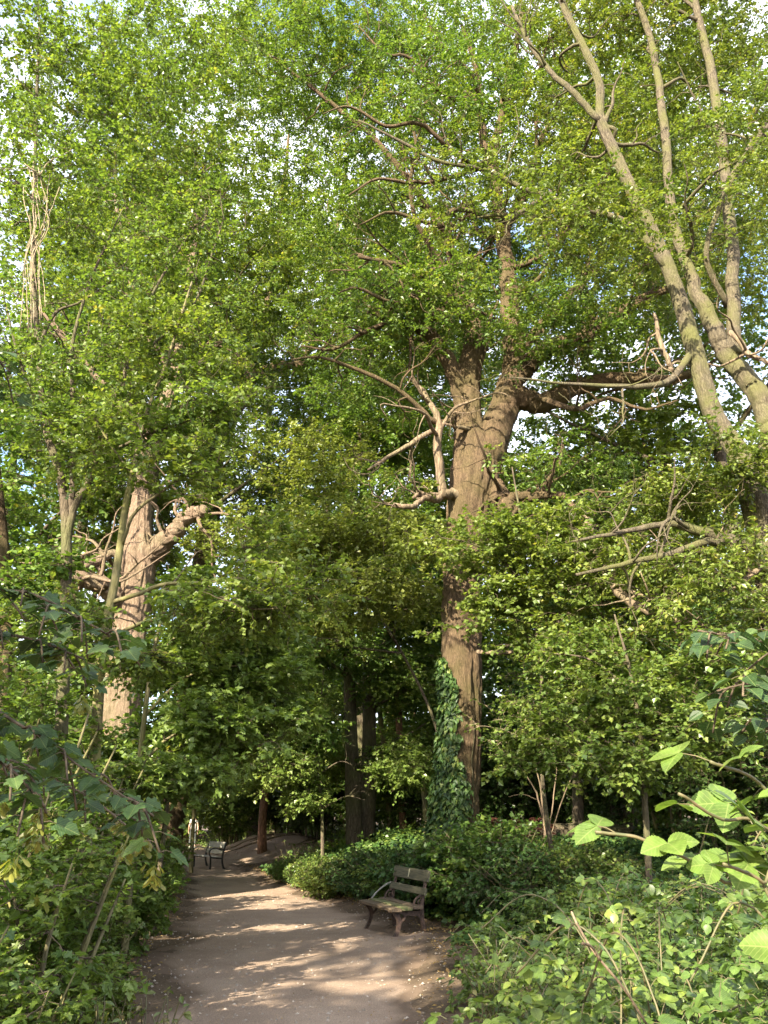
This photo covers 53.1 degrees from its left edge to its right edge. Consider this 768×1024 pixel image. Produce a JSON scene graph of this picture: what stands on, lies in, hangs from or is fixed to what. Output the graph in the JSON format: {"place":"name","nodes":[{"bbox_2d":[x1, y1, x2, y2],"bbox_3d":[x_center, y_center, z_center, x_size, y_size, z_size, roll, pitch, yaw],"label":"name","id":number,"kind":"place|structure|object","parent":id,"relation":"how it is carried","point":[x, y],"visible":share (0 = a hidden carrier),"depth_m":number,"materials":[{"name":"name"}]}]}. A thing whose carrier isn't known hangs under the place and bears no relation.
{"place":"outdoors","nodes":[
{"label":"outdoors","id":0,"kind":"place"},
{"bbox_2d":[182,849,205,856],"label":"ground","id":1,"kind":"structure","parent":0,"point":[201,851],"depth_m":33.41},
{"bbox_2d":[187,782,271,848],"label":"hazel bush","id":2,"kind":"object","parent":1,"relation":"on","point":[238,813],"visible":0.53,"depth_m":32.88,"materials":[{"name":"green plant"}]},
{"bbox_2d":[195,833,333,864],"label":"ground","id":3,"kind":"structure","parent":0,"point":[249,849],"depth_m":29.64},
{"bbox_2d":[256,669,344,853],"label":"yew tree","id":4,"kind":"object","parent":3,"relation":"on","point":[262,837],"visible":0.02,"depth_m":29.62,"materials":[{"name":"plant"}]},
{"bbox_2d":[269,779,345,839],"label":"holly bush","id":5,"kind":"object","parent":3,"relation":"on","point":[304,819],"visible":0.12,"depth_m":31.14,"materials":[{"name":"green plant"}]},
{"bbox_2d":[139,858,443,1023],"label":"path","id":6,"kind":"structure","parent":0,"point":[396,994],"depth_m":9.29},
{"bbox_2d":[132,868,450,1023],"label":"pebbles","id":7,"kind":"object","parent":6,"relation":"on","point":[322,997],"visible":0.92,"depth_m":9.13,"materials":[{"name":"gravel"}]},
{"bbox_2d":[359,865,430,936],"bbox_3d":[0.162,6.010,11.805,0.714,0.974,1.400,8,-23,-20],"label":"park bench","id":8,"kind":"object","parent":6,"relation":"on","point":[395,908],"visible":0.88,"depth_m":11.69,"materials":[{"name":"brown wood"}]},
{"bbox_2d":[0,0,767,813],"label":"sky","id":9,"kind":"structure","parent":0,"point":[11,21],"materials":[{"name":"white"}]},
{"bbox_2d":[29,814,765,1023],"bbox_3d":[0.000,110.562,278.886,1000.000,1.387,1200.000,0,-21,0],"label":"ground","id":10,"kind":"structure","parent":0,"point":[425,974],"depth_m":9.06,"materials":[{"name":"soil"}]},
{"bbox_2d":[0,926,27,1005],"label":"maple bush","id":11,"kind":"object","parent":10,"relation":"on","point":[11,936],"visible":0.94,"depth_m":4.19,"materials":[{"name":"green plant"}]},
{"bbox_2d":[0,580,50,791],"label":"maple bush","id":12,"kind":"object","parent":10,"relation":"on","point":[2,609],"visible":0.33,"depth_m":8.06,"materials":[{"name":"green plant"}]},
{"bbox_2d":[0,401,96,787],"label":"slender tree","id":13,"kind":"object","parent":10,"relation":"on","point":[52,562],"visible":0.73,"depth_m":9.90,"materials":[{"name":"plant"}]},
{"bbox_2d":[9,681,91,770],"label":"hazel bush","id":14,"kind":"object","parent":10,"relation":"on","point":[71,719],"visible":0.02,"depth_m":16.20,"materials":[{"name":"green plant"}]},
{"bbox_2d":[0,956,108,1023],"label":"maple bush","id":15,"kind":"object","parent":10,"relation":"on","point":[11,1012],"visible":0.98,"depth_m":4.08,"materials":[{"name":"green plant"}]},
{"bbox_2d":[0,666,118,947],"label":"maple bush","id":16,"kind":"object","parent":10,"relation":"on","point":[17,702],"visible":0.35,"depth_m":7.39,"materials":[{"name":"green plant"}]},
{"bbox_2d":[0,240,145,713],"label":"woodland tree","id":17,"kind":"object","parent":10,"relation":"on","point":[76,685],"visible":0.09,"depth_m":21.76,"materials":[{"name":"green plant"}]},
{"bbox_2d":[0,757,154,999],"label":"maple bush","id":18,"kind":"object","parent":10,"relation":"on","point":[107,907],"visible":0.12,"depth_m":6.24,"materials":[{"name":"green plant"}]},
{"bbox_2d":[0,805,155,1023],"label":"maple bush","id":19,"kind":"object","parent":10,"relation":"on","point":[38,901],"visible":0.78,"depth_m":4.89,"materials":[{"name":"green plant"}]},
{"bbox_2d":[6,741,165,944],"bbox_3d":[-3.377,3.750,8.357,2.117,2.507,2.085,0,-21,0],"label":"maple bush","id":20,"kind":"object","parent":10,"relation":"on","point":[108,815],"visible":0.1,"depth_m":8.62,"materials":[{"name":"green plant"}]},
{"bbox_2d":[44,898,143,988],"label":"maple bush","id":21,"kind":"object","parent":10,"relation":"on","point":[108,938],"visible":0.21,"depth_m":7.30,"materials":[{"name":"green plant"}]},
{"bbox_2d":[44,953,143,1023],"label":"maple bush","id":22,"kind":"object","parent":10,"relation":"on","point":[116,992],"visible":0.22,"depth_m":5.65,"materials":[{"name":"green plant"}]},
{"bbox_2d":[0,345,188,890],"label":"sycamore tree","id":23,"kind":"object","parent":10,"relation":"on","point":[136,811],"visible":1,"depth_m":2.73,"materials":[{"name":"green plant"}]},
{"bbox_2d":[13,452,215,726],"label":"woodland tree","id":24,"kind":"object","parent":10,"relation":"on","point":[169,558],"visible":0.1,"depth_m":27.14,"materials":[{"name":"plant"}]},
{"bbox_2d":[70,863,178,955],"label":"maple bush","id":25,"kind":"object","parent":10,"relation":"on","point":[148,906],"visible":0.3,"depth_m":9.35,"materials":[{"name":"green plant"}]},
{"bbox_2d":[57,976,191,1023],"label":"shrub","id":26,"kind":"object","parent":10,"relation":"on","point":[102,1019],"visible":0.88,"depth_m":4.66,"materials":[{"name":"green plant"}]},
{"bbox_2d":[31,471,224,725],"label":"woodland tree","id":27,"kind":"object","parent":10,"relation":"on","point":[99,528],"depth_m":33.77,"materials":[{"name":"green plant"}]},
{"bbox_2d":[0,119,278,687],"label":"woodland tree","id":28,"kind":"object","parent":10,"relation":"on","point":[3,223],"visible":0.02,"depth_m":28.67,"materials":[{"name":"green plant"}]},
{"bbox_2d":[0,0,285,816],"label":"slender tree","id":29,"kind":"object","parent":10,"relation":"on","point":[32,110],"visible":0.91,"depth_m":11.42,"materials":[{"name":"green plant"}]},
{"bbox_2d":[20,150,70,329],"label":"dead vine","id":30,"kind":"object","parent":29,"relation":"hanging from","point":[35,238],"visible":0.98,"depth_m":10.01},
{"bbox_2d":[112,845,190,934],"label":"maple bush","id":31,"kind":"object","parent":10,"relation":"on","point":[165,880],"visible":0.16,"depth_m":11.40,"materials":[{"name":"green plant"}]},
{"bbox_2d":[0,179,310,576],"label":"woodland tree","id":32,"kind":"object","parent":10,"relation":"on","point":[288,389],"visible":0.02,"depth_m":31.69,"materials":[{"name":"green plant"}]},
{"bbox_2d":[17,595,338,936],"bbox_3d":[-3.075,3.541,11.272,4.532,5.151,2.594,8,-23,-19],"label":"maple sapling","id":33,"kind":"object","parent":10,"relation":"on","point":[125,741],"visible":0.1,"depth_m":11.21,"materials":[{"name":"green plant"}]},
{"bbox_2d":[17,85,343,540],"bbox_3d":[-7.666,-2.318,26.509,13.272,26.477,13.288,-16,-26,35],"label":"woodland tree","id":34,"kind":"object","parent":10,"relation":"on","point":[288,275],"visible":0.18,"depth_m":27.03,"materials":[{"name":"green plant"}]},
{"bbox_2d":[0,281,375,946],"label":"slender tree","id":35,"kind":"object","parent":10,"relation":"on","point":[276,605],"visible":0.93,"depth_m":8.39,"materials":[{"name":"green plant"}]},
{"bbox_2d":[0,0,376,838],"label":"oak tree","id":36,"kind":"object","parent":10,"relation":"on","point":[146,552],"visible":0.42,"depth_m":19.83,"materials":[{"name":"green plant"}]},
{"bbox_2d":[193,840,226,868],"bbox_3d":[-6.240,12.255,27.406,0.669,0.943,1.580,14,-25,-31],"label":"park bench","id":37,"kind":"object","parent":10,"relation":"on","point":[216,844],"visible":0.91,"depth_m":27.39,"materials":[{"name":"wood"}]},
{"bbox_2d":[86,553,360,960],"bbox_3d":[-2.018,3.066,10.099,3.628,5.095,2.190,11,-24,-26],"label":"maple sapling","id":38,"kind":"object","parent":10,"relation":"on","point":[194,718],"visible":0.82,"depth_m":9.99,"materials":[{"name":"green plant"}]},
{"bbox_2d":[142,0,407,851],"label":"oak tree","id":39,"kind":"object","parent":10,"relation":"on","point":[177,818],"visible":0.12,"depth_m":38.41,"materials":[{"name":"green plant"}]},
{"bbox_2d":[189,691,360,872],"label":"maple sapling","id":40,"kind":"object","parent":10,"relation":"on","point":[334,770],"visible":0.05,"depth_m":24.06,"materials":[{"name":"green plant"}]},
{"bbox_2d":[243,784,312,835],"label":"holly bush","id":41,"kind":"object","parent":10,"relation":"on","point":[271,815],"visible":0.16,"depth_m":33.81,"materials":[{"name":"green plant"}]},
{"bbox_2d":[265,856,300,882],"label":"bramble bush","id":42,"kind":"object","parent":10,"relation":"on","point":[277,868],"visible":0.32,"depth_m":20.20,"materials":[{"name":"green plant"}]},
{"bbox_2d":[164,260,417,837],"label":"woodland tree","id":43,"kind":"object","parent":10,"relation":"on","point":[283,407],"visible":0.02,"depth_m":42.48,"materials":[{"name":"green plant"}]},
{"bbox_2d":[234,486,356,833],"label":"woodland tree","id":44,"kind":"object","parent":10,"relation":"on","point":[341,717],"visible":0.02,"depth_m":37.29,"materials":[{"name":"plant"}]},
{"bbox_2d":[282,852,336,887],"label":"bramble bush","id":45,"kind":"object","parent":10,"relation":"on","point":[295,866],"visible":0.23,"depth_m":18.52,"materials":[{"name":"green plant"}]},
{"bbox_2d":[292,852,355,899],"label":"bramble bush","id":46,"kind":"object","parent":10,"relation":"on","point":[315,884],"visible":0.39,"depth_m":16.43,"materials":[{"name":"green plant"}]},
{"bbox_2d":[175,416,478,730],"bbox_3d":[-1.184,2.251,17.470,7.852,10.375,4.792,-8,-23,20],"label":"maple sapling","id":47,"kind":"object","parent":10,"relation":"on","point":[395,534],"visible":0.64,"depth_m":17.68,"materials":[{"name":"green plant"}]},
{"bbox_2d":[232,657,434,858],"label":"hornbeam tree","id":48,"kind":"object","parent":10,"relation":"on","point":[410,766],"visible":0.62,"depth_m":19.57,"materials":[{"name":"green plant"}]},
{"bbox_2d":[210,359,495,848],"bbox_3d":[-1.237,1.748,23.601,8.783,16.224,6.121,6,-22,-15],"label":"twin trunk tree","id":49,"kind":"object","parent":10,"relation":"on","point":[319,740],"visible":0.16,"depth_m":22.88,"materials":[{"name":"green plant"}]},
{"bbox_2d":[322,737,394,839],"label":"hazel bush","id":50,"kind":"object","parent":10,"relation":"on","point":[338,810],"visible":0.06,"depth_m":30.38,"materials":[{"name":"green plant"}]},
{"bbox_2d":[322,843,400,901],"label":"bramble bush","id":51,"kind":"object","parent":10,"relation":"on","point":[344,878],"visible":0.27,"depth_m":15.72,"materials":[{"name":"green plant"}]},
{"bbox_2d":[239,133,499,768],"bbox_3d":[-1.223,-1.952,33.288,15.368,30.658,15.386,-3,-22,8],"label":"woodland tree","id":52,"kind":"object","parent":10,"relation":"on","point":[333,314],"visible":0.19,"depth_m":33.11,"materials":[{"name":"green plant"}]},
{"bbox_2d":[315,657,436,831],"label":"slender tree","id":53,"kind":"object","parent":10,"relation":"on","point":[339,685],"visible":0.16,"depth_m":25.83,"materials":[{"name":"green plant"}]},
{"bbox_2d":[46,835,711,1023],"bbox_3d":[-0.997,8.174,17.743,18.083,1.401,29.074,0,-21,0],"label":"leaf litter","id":54,"kind":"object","parent":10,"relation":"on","point":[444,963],"visible":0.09,"depth_m":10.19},
{"bbox_2d":[341,640,435,829],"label":"slender tree","id":55,"kind":"object","parent":10,"relation":"on","point":[399,729],"visible":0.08,"depth_m":25.05,"materials":[{"name":"green plant"}]},
{"bbox_2d":[351,843,438,898],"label":"bramble bush","id":56,"kind":"object","parent":10,"relation":"on","point":[369,885],"visible":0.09,"depth_m":13.93,"materials":[{"name":"green plant"}]},
{"bbox_2d":[376,753,422,828],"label":"hazel bush","id":57,"kind":"object","parent":10,"relation":"on","point":[387,799],"visible":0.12,"depth_m":24.87,"materials":[{"name":"green plant"}]},
{"bbox_2d":[325,393,489,842],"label":"twin trunk tree","id":58,"kind":"object","parent":10,"relation":"on","point":[372,689],"visible":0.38,"depth_m":22.92,"materials":[{"name":"green plant"}]},
{"bbox_2d":[361,836,462,911],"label":"bramble bush","id":59,"kind":"object","parent":10,"relation":"on","point":[386,874],"visible":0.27,"depth_m":13.02,"materials":[{"name":"green plant"}]},
{"bbox_2d":[382,731,490,827],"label":"holly bush","id":60,"kind":"object","parent":10,"relation":"on","point":[416,811],"visible":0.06,"depth_m":23.47,"materials":[{"name":"green plant"}]},
{"bbox_2d":[114,814,765,992],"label":"undergrowth","id":61,"kind":"object","parent":10,"relation":"on","point":[342,841],"visible":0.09,"depth_m":19.87,"materials":[{"name":"plant"}]},
{"bbox_2d":[125,0,765,844],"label":"oak tree","id":62,"kind":"object","parent":10,"relation":"on","point":[387,40],"visible":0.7,"depth_m":18.69,"materials":[{"name":"green plant"}]},
{"bbox_2d":[421,657,474,852],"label":"ivy plant","id":63,"kind":"object","parent":62,"relation":"attached to","point":[457,792],"visible":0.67,"depth_m":14.88,"materials":[{"name":"green plant"}]},
{"bbox_2d":[361,435,536,743],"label":"woodland tree","id":64,"kind":"object","parent":10,"relation":"on","point":[407,720],"visible":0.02,"depth_m":29.10,"materials":[{"name":"green plant"}]},
{"bbox_2d":[341,225,602,822],"bbox_3d":[4.437,-0.260,36.964,14.687,29.264,14.669,1,-21,-1],"label":"woodland tree","id":65,"kind":"object","parent":10,"relation":"on","point":[486,401],"visible":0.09,"depth_m":37.21,"materials":[{"name":"green plant"}]},
{"bbox_2d":[400,808,567,913],"bbox_3d":[1.844,5.931,12.899,3.157,1.801,3.533,0,-21,0],"label":"bramble bush","id":66,"kind":"object","parent":10,"relation":"on","point":[471,838],"visible":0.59,"depth_m":12.44,"materials":[{"name":"green plant"}]},
{"bbox_2d":[436,936,554,1020],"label":"bramble bush","id":67,"kind":"object","parent":10,"relation":"on","point":[463,995],"visible":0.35,"depth_m":6.71,"materials":[{"name":"green plant"}]},
{"bbox_2d":[444,918,553,979],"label":"bramble bush","id":68,"kind":"object","parent":10,"relation":"on","point":[494,928],"visible":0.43,"depth_m":8.35,"materials":[{"name":"green plant"}]},
{"bbox_2d":[423,426,575,823],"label":"woodland tree","id":69,"kind":"object","parent":10,"relation":"on","point":[504,638],"visible":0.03,"depth_m":27.79,"materials":[{"name":"plant"}]},
{"bbox_2d":[453,933,550,1023],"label":"seeding weed","id":70,"kind":"object","parent":10,"relation":"on","point":[506,976],"visible":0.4,"depth_m":6.03,"materials":[{"name":"green plant"}]},
{"bbox_2d":[258,825,766,944],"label":"ivy carpet","id":71,"kind":"object","parent":10,"relation":"on","point":[625,844],"visible":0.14,"depth_m":14.18,"materials":[{"name":"green plant"}]},
{"bbox_2d":[478,711,571,824],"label":"holly bush","id":72,"kind":"object","parent":10,"relation":"on","point":[495,799],"visible":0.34,"depth_m":20.84,"materials":[{"name":"green plant"}]},
{"bbox_2d":[441,839,617,928],"bbox_3d":[2.350,5.646,11.440,2.979,1.438,2.773,-1,-21,3],"label":"bramble bush","id":73,"kind":"object","parent":10,"relation":"on","point":[467,897],"visible":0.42,"depth_m":11.08,"materials":[{"name":"green plant"}]},
{"bbox_2d":[463,669,604,837],"bbox_3d":[2.950,4.407,14.560,2.939,3.328,1.756,0,-21,0],"label":"elder shrub","id":74,"kind":"object","parent":10,"relation":"on","point":[507,688],"visible":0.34,"depth_m":14.73,"materials":[{"name":"plant"}]},
{"bbox_2d":[423,953,646,1023],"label":"bramble bush","id":75,"kind":"object","parent":10,"relation":"on","point":[563,1016],"visible":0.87,"depth_m":3.34,"materials":[{"name":"green plant"}]},
{"bbox_2d":[472,889,603,966],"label":"bramble bush","id":76,"kind":"object","parent":10,"relation":"on","point":[515,930],"visible":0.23,"depth_m":8.97,"materials":[{"name":"green plant"}]},
{"bbox_2d":[407,467,691,854],"bbox_3d":[2.935,2.563,13.478,5.004,7.657,2.982,0,-21,0],"label":"maple sapling","id":77,"kind":"object","parent":10,"relation":"on","point":[502,527],"visible":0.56,"depth_m":13.71,"materials":[{"name":"green plant"}]},
{"bbox_2d":[500,903,616,1021],"bbox_3d":[1.241,3.134,4.984,0.858,1.046,0.514,20,-29,-41],"label":"seeding weed","id":78,"kind":"object","parent":10,"relation":"on","point":[566,953],"visible":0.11,"depth_m":5.04,"materials":[{"name":"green plant"}]},
{"bbox_2d":[358,0,767,694],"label":"oak tree","id":79,"kind":"object","parent":10,"relation":"on","point":[684,504],"visible":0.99,"depth_m":14.55,"materials":[{"name":"green plant"}]},
{"bbox_2d":[451,931,697,1023],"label":"bramble bush","id":80,"kind":"object","parent":10,"relation":"on","point":[516,1012],"visible":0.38,"depth_m":4.98,"materials":[{"name":"green plant"}]},
{"bbox_2d":[521,823,636,836],"bbox_3d":[4.156,6.769,16.269,2.532,0.343,0.366,2,-21,-5],"label":"fallen log","id":81,"kind":"object","parent":10,"relation":"on","point":[564,828],"visible":0.24,"depth_m":16.20,"materials":[{"name":"plant"}]},
{"bbox_2d":[513,838,657,892],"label":"bramble bush","id":82,"kind":"object","parent":10,"relation":"on","point":[595,860],"visible":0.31,"depth_m":11.43,"materials":[{"name":"green plant"}]},
{"bbox_2d":[499,371,687,825],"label":"woodland tree","id":83,"kind":"object","parent":10,"relation":"on","point":[539,422],"visible":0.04,"depth_m":25.75,"materials":[{"name":"green plant"}]},
{"bbox_2d":[518,871,671,961],"bbox_3d":[2.537,4.761,8.878,2.174,1.108,1.943,17,-27,-37],"label":"bramble bush","id":84,"kind":"object","parent":10,"relation":"on","point":[541,907],"visible":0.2,"depth_m":8.78,"materials":[{"name":"green plant"}]},
{"bbox_2d":[536,720,675,826],"bbox_3d":[5.654,6.629,18.938,3.621,3.390,4.179,3,-22,-8],"label":"holly bush","id":85,"kind":"object","parent":10,"relation":"on","point":[601,804],"visible":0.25,"depth_m":18.33,"materials":[{"name":"green plant"}]},
{"bbox_2d":[504,907,712,1022],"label":"bramble bush","id":86,"kind":"object","parent":10,"relation":"on","point":[554,951],"visible":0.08,"depth_m":7.09,"materials":[{"name":"green plant"}]},
{"bbox_2d":[474,865,767,1023],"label":"bramble bush","id":87,"kind":"object","parent":10,"relation":"on","point":[612,913],"visible":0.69,"depth_m":3.88,"materials":[{"name":"green plant"}]},
{"bbox_2d":[481,613,767,882],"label":"hazel tree","id":88,"kind":"object","parent":10,"relation":"on","point":[633,766],"visible":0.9,"depth_m":10.76,"materials":[{"name":"green plant"}]},
{"bbox_2d":[481,560,767,822],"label":"holly tree","id":89,"kind":"object","parent":10,"relation":"on","point":[578,808],"visible":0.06,"depth_m":17.84,"materials":[{"name":"green plant"}]},
{"bbox_2d":[550,860,703,907],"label":"bramble bush","id":90,"kind":"object","parent":10,"relation":"on","point":[661,874],"visible":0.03,"depth_m":10.39,"materials":[{"name":"green plant"}]},
{"bbox_2d":[507,9,767,672],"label":"woodland tree","id":91,"kind":"object","parent":10,"relation":"on","point":[719,456],"visible":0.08,"depth_m":25.08,"materials":[{"name":"green plant"}]},
{"bbox_2d":[512,912,767,1023],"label":"bramble bush","id":92,"kind":"object","parent":10,"relation":"on","point":[662,978],"visible":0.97,"depth_m":2.79,"materials":[{"name":"green plant"}]},
{"bbox_2d":[570,911,647,1023],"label":"dry cane","id":93,"kind":"object","parent":92,"relation":"in","point":[592,948],"visible":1,"depth_m":2.34,"materials":[{"name":"plant"}]},
{"bbox_2d":[526,346,767,821],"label":"woodland tree","id":94,"kind":"object","parent":10,"relation":"on","point":[662,445],"visible":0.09,"depth_m":23.35,"materials":[{"name":"plant"}]},
{"bbox_2d":[546,859,767,1023],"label":"bramble bush","id":95,"kind":"object","parent":10,"relation":"on","point":[691,903],"visible":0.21,"depth_m":5.59,"materials":[{"name":"green plant"}]},
{"bbox_2d":[586,669,734,837],"bbox_3d":[5.917,5.128,16.176,3.663,3.976,3.432,11,-24,-25],"label":"hazel bush","id":96,"kind":"object","parent":10,"relation":"on","point":[652,803],"visible":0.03,"depth_m":15.72,"materials":[{"name":"green plant"}]},
{"bbox_2d":[568,741,767,962],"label":"bramble shoot","id":97,"kind":"object","parent":10,"relation":"on","point":[743,866],"visible":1,"depth_m":1.75,"materials":[{"name":"plant"}]},
{"bbox_2d":[622,873,763,965],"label":"bramble bush","id":98,"kind":"object","parent":10,"relation":"on","point":[695,876],"visible":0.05,"depth_m":8.85,"materials":[{"name":"green plant"}]},
{"bbox_2d":[622,879,767,1013],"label":"bramble bush","id":99,"kind":"object","parent":10,"relation":"on","point":[664,894],"visible":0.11,"depth_m":7.39,"materials":[{"name":"green plant"}]},
{"bbox_2d":[633,397,758,631],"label":"woodland tree","id":100,"kind":"object","parent":10,"relation":"on","point":[680,422],"visible":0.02,"depth_m":33.12,"materials":[{"name":"green plant"}]},
{"bbox_2d":[630,687,767,853],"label":"holly bush","id":101,"kind":"object","parent":10,"relation":"on","point":[743,783],"visible":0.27,"depth_m":13.72,"materials":[{"name":"green plant"}]},
{"bbox_2d":[646,790,767,1023],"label":"bramble bush","id":102,"kind":"object","parent":10,"relation":"on","point":[756,896],"visible":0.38,"depth_m":4.42,"materials":[{"name":"green plant"}]},
{"bbox_2d":[680,628,767,748],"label":"sycamore sapling","id":103,"kind":"object","parent":10,"relation":"on","point":[756,684],"visible":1,"depth_m":2.99,"materials":[{"name":"green plant"}]},
{"bbox_2d":[681,829,767,1023],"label":"bramble bush","id":104,"kind":"object","parent":10,"relation":"on","point":[741,969],"visible":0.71,"depth_m":2.95,"materials":[{"name":"green plant"}]},
{"bbox_2d":[685,838,767,1013],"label":"bramble bush","id":105,"kind":"object","parent":10,"relation":"on","point":[750,890],"visible":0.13,"depth_m":5.69,"materials":[{"name":"green plant"}]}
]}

